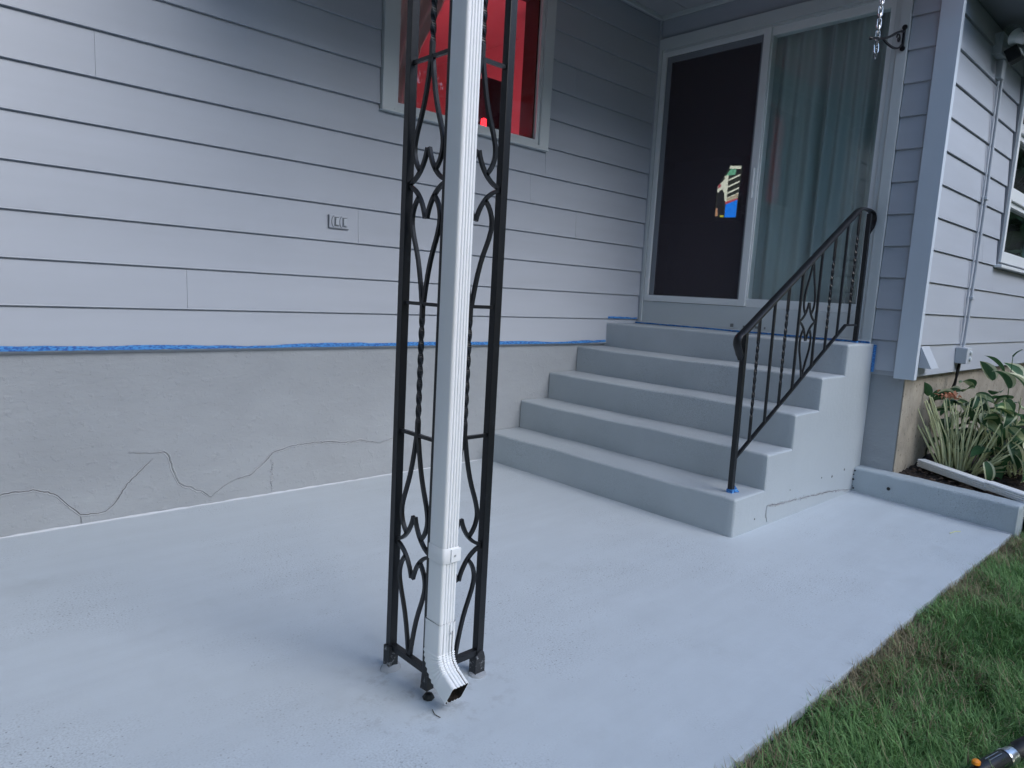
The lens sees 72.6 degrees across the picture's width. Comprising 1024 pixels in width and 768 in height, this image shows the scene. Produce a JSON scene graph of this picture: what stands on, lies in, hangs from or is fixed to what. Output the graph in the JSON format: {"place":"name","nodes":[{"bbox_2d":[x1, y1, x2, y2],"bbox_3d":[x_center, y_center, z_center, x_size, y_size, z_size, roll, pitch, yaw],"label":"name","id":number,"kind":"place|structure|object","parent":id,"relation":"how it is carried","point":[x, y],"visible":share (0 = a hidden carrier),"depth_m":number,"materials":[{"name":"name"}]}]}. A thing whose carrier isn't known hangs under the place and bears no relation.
{"place":"outdoors","nodes":[
{"label":"outdoors","id":0,"kind":"place"},
{"bbox_2d":[0,460,1010,767],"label":"porch floor","id":1,"kind":"structure","parent":0,"point":[248,632],"depth_m":2.51,"materials":[{"name":"paint"}]},
{"bbox_2d":[380,0,517,700],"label":"porch post","id":2,"kind":"object","parent":1,"relation":"on","point":[394,650],"visible":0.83,"depth_m":2.04,"materials":[{"name":"black metal"}]},
{"bbox_2d":[423,0,483,704],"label":"downspout","id":3,"kind":"object","parent":2,"relation":"attached to","point":[449,682],"visible":1,"depth_m":1.89,"materials":[{"name":"white metal"}]},
{"bbox_2d":[493,323,873,537],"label":"concrete steps","id":4,"kind":"structure","parent":1,"relation":"on","point":[639,415],"depth_m":4.46,"materials":[{"name":"paint"}]},
{"bbox_2d":[726,207,876,493],"bbox_3d":[1.750,-0.276,4.130,1.636,1.670,0.052,-4,10,-43],"label":"stair railing","id":5,"kind":"object","parent":4,"relation":"on","point":[740,341],"visible":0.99,"depth_m":4.04,"materials":[{"name":"black metal"}]},
{"bbox_2d":[713,522,1023,767],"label":"lawn ground","id":6,"kind":"structure","parent":0,"point":[905,691],"depth_m":2.27,"materials":[{"name":"green plant"}]},
{"bbox_2d":[0,0,1023,538],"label":"house","id":7,"kind":"structure","parent":6,"relation":"on","point":[184,172],"depth_m":4.10,"materials":[{"name":"paint"}]},
{"bbox_2d":[0,340,589,351],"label":"masking tape","id":8,"kind":"object","parent":7,"relation":"attached to","point":[72,348],"visible":0.88,"depth_m":3.57,"materials":[{"name":"blue paper"}]},
{"bbox_2d":[328,214,348,229],"bbox_3d":[-0.991,-0.923,3.976,0.128,0.074,0.040,-4,10,-43],"label":"outlet cover","id":9,"kind":"object","parent":7,"relation":"attached to","point":[337,222],"visible":1,"depth_m":3.96,"materials":[{"name":"paint"}]},
{"bbox_2d":[398,0,444,103],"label":"bedroom drape","id":10,"kind":"object","parent":7,"relation":"hanging from","point":[425,18],"visible":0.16,"depth_m":4.50,"materials":[{"name":"red fabric"}]},
{"bbox_2d":[379,0,556,151],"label":"window","id":11,"kind":"structure","parent":7,"relation":"in","point":[540,17],"depth_m":4.85,"materials":[{"name":"paint"}]},
{"bbox_2d":[481,118,486,125],"bbox_3d":[-0.221,-1.734,5.175,0.100,0.470,0.100,-4,10,-43],"label":"red lamp","id":12,"kind":"object","parent":7,"relation":"in","point":[483,121],"visible":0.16,"depth_m":5.13,"materials":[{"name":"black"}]},
{"bbox_2d":[478,77,500,129],"bbox_3d":[-0.248,-1.441,5.504,0.180,1.800,0.230,-4,10,-43],"label":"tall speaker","id":13,"kind":"object","parent":7,"relation":"on","point":[494,87],"visible":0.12,"depth_m":5.31},
{"bbox_2d":[589,340,605,342],"bbox_3d":[0.698,-0.349,5.681,0.210,0.025,0.002,-4,10,-43],"label":"masking tape","id":14,"kind":"object","parent":7,"relation":"attached to","point":[595,341],"visible":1,"depth_m":5.68,"materials":[{"name":"blue paper"}]},
{"bbox_2d":[608,316,636,318],"bbox_3d":[0.934,-0.558,5.867,0.390,0.020,0.002,-4,10,-43],"label":"masking tape","id":15,"kind":"object","parent":7,"relation":"attached to","point":[615,317],"visible":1,"depth_m":5.84,"materials":[{"name":"blue paper"}]},
{"bbox_2d":[661,163,745,223],"bbox_3d":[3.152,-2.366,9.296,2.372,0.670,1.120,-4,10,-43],"label":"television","id":16,"kind":"object","parent":7,"relation":"attached to","point":[691,195],"visible":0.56,"depth_m":8.49,"materials":[{"name":"black"}]},
{"bbox_2d":[635,322,869,343],"bbox_3d":[1.719,-0.404,5.312,0.003,0.014,1.920,-4,10,-43],"label":"masking tape","id":17,"kind":"object","parent":7,"relation":"attached to","point":[751,332],"visible":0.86,"depth_m":5.27,"materials":[{"name":"blue paper"}]},
{"bbox_2d":[637,0,913,343],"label":"sliding door","id":18,"kind":"structure","parent":7,"relation":"in","point":[753,32],"depth_m":5.19,"materials":[{"name":"paint"}]},
{"bbox_2d":[752,12,890,307],"bbox_3d":[2.210,-1.489,4.971,0.091,2.250,0.990,-4,10,-43],"label":"curtain","id":19,"kind":"object","parent":7,"relation":"hanging from","point":[826,98],"visible":0.58,"depth_m":4.97,"materials":[{"name":"fabric"}]},
{"bbox_2d":[870,345,876,371],"bbox_3d":[2.406,-0.171,4.635,0.002,0.183,0.020,-4,10,-43],"label":"masking tape","id":20,"kind":"object","parent":7,"relation":"attached to","point":[873,358],"visible":1,"depth_m":4.63,"materials":[{"name":"blue paper"}]},
{"bbox_2d":[873,0,883,59],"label":"hanging chain","id":21,"kind":"object","parent":7,"relation":"hanging from","point":[876,43],"visible":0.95,"depth_m":4.27,"materials":[{"name":"metal"}]},
{"bbox_2d":[869,24,907,50],"bbox_3d":[2.309,-2.166,4.285,0.434,0.192,0.032,-2,9,-36],"label":"plant bracket","id":22,"kind":"object","parent":7,"relation":"attached to","point":[903,32],"visible":1,"depth_m":4.36,"materials":[{"name":"black metal"}]},
{"bbox_2d":[918,346,938,368],"bbox_3d":[2.727,-0.173,4.541,0.160,0.140,0.075,-4,10,-43],"label":"vent hood","id":23,"kind":"object","parent":7,"relation":"attached to","point":[927,360],"visible":1,"depth_m":4.51,"materials":[{"name":"grey paint"}]},
{"bbox_2d":[954,347,972,363],"bbox_3d":[3.305,-0.209,5.093,0.140,0.115,0.095,-4,10,-43],"label":"junction box","id":24,"kind":"object","parent":7,"relation":"attached to","point":[963,355],"visible":1,"depth_m":5.05,"materials":[{"name":"grey paint"}]},
{"bbox_2d":[952,363,960,386],"bbox_3d":[3.250,0.007,5.124,0.075,0.329,0.028,0,8,-26],"label":"black cable","id":25,"kind":"object","parent":24,"relation":"hanging from","point":[957,373],"visible":0.47,"depth_m":5.12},
{"bbox_2d":[959,59,1005,346],"bbox_3d":[3.368,-1.264,4.978,0.113,2.013,0.032,-4,10,-43],"label":"conduit pipe","id":26,"kind":"object","parent":7,"relation":"attached to","point":[985,198],"visible":0.95,"depth_m":4.99,"materials":[{"name":"metal"}]},
{"bbox_2d":[992,24,1023,80],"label":"floodlight","id":27,"kind":"object","parent":7,"relation":"attached to","point":[1012,55],"visible":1,"depth_m":4.69,"materials":[{"name":"grey paint"}]},
{"bbox_2d":[992,75,1023,274],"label":"window","id":28,"kind":"structure","parent":7,"relation":"in","point":[1014,199],"depth_m":5.45,"materials":[{"name":"white plastic"}]},
{"bbox_2d":[850,465,1023,540],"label":"garden curb","id":29,"kind":"structure","parent":6,"relation":"on","point":[993,512],"depth_m":4.27,"materials":[{"name":"paint"}]},
{"bbox_2d":[899,426,1023,499],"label":"flower bed soil","id":30,"kind":"structure","parent":6,"relation":"on","point":[1003,480],"depth_m":4.62,"materials":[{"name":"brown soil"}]},
{"bbox_2d":[917,459,1023,501],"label":"downspout piece","id":31,"kind":"object","parent":30,"relation":"on","point":[980,483],"visible":1,"depth_m":4.37,"materials":[{"name":"white metal"}]},
{"bbox_2d":[918,379,1023,475],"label":"hosta plant","id":32,"kind":"object","parent":30,"relation":"on","point":[956,448],"visible":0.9,"depth_m":4.76,"materials":[{"name":"green plant"}]},
{"bbox_2d":[970,349,1023,482],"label":"hosta plant","id":33,"kind":"object","parent":30,"relation":"on","point":[991,421],"visible":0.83,"depth_m":4.57,"materials":[{"name":"green plant"}]},
{"bbox_2d":[969,735,1023,767],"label":"tool handle","id":34,"kind":"object","parent":6,"relation":"on","point":[1012,751],"visible":0.98,"depth_m":1.90,"materials":[{"name":"black rubber"}]}
]}

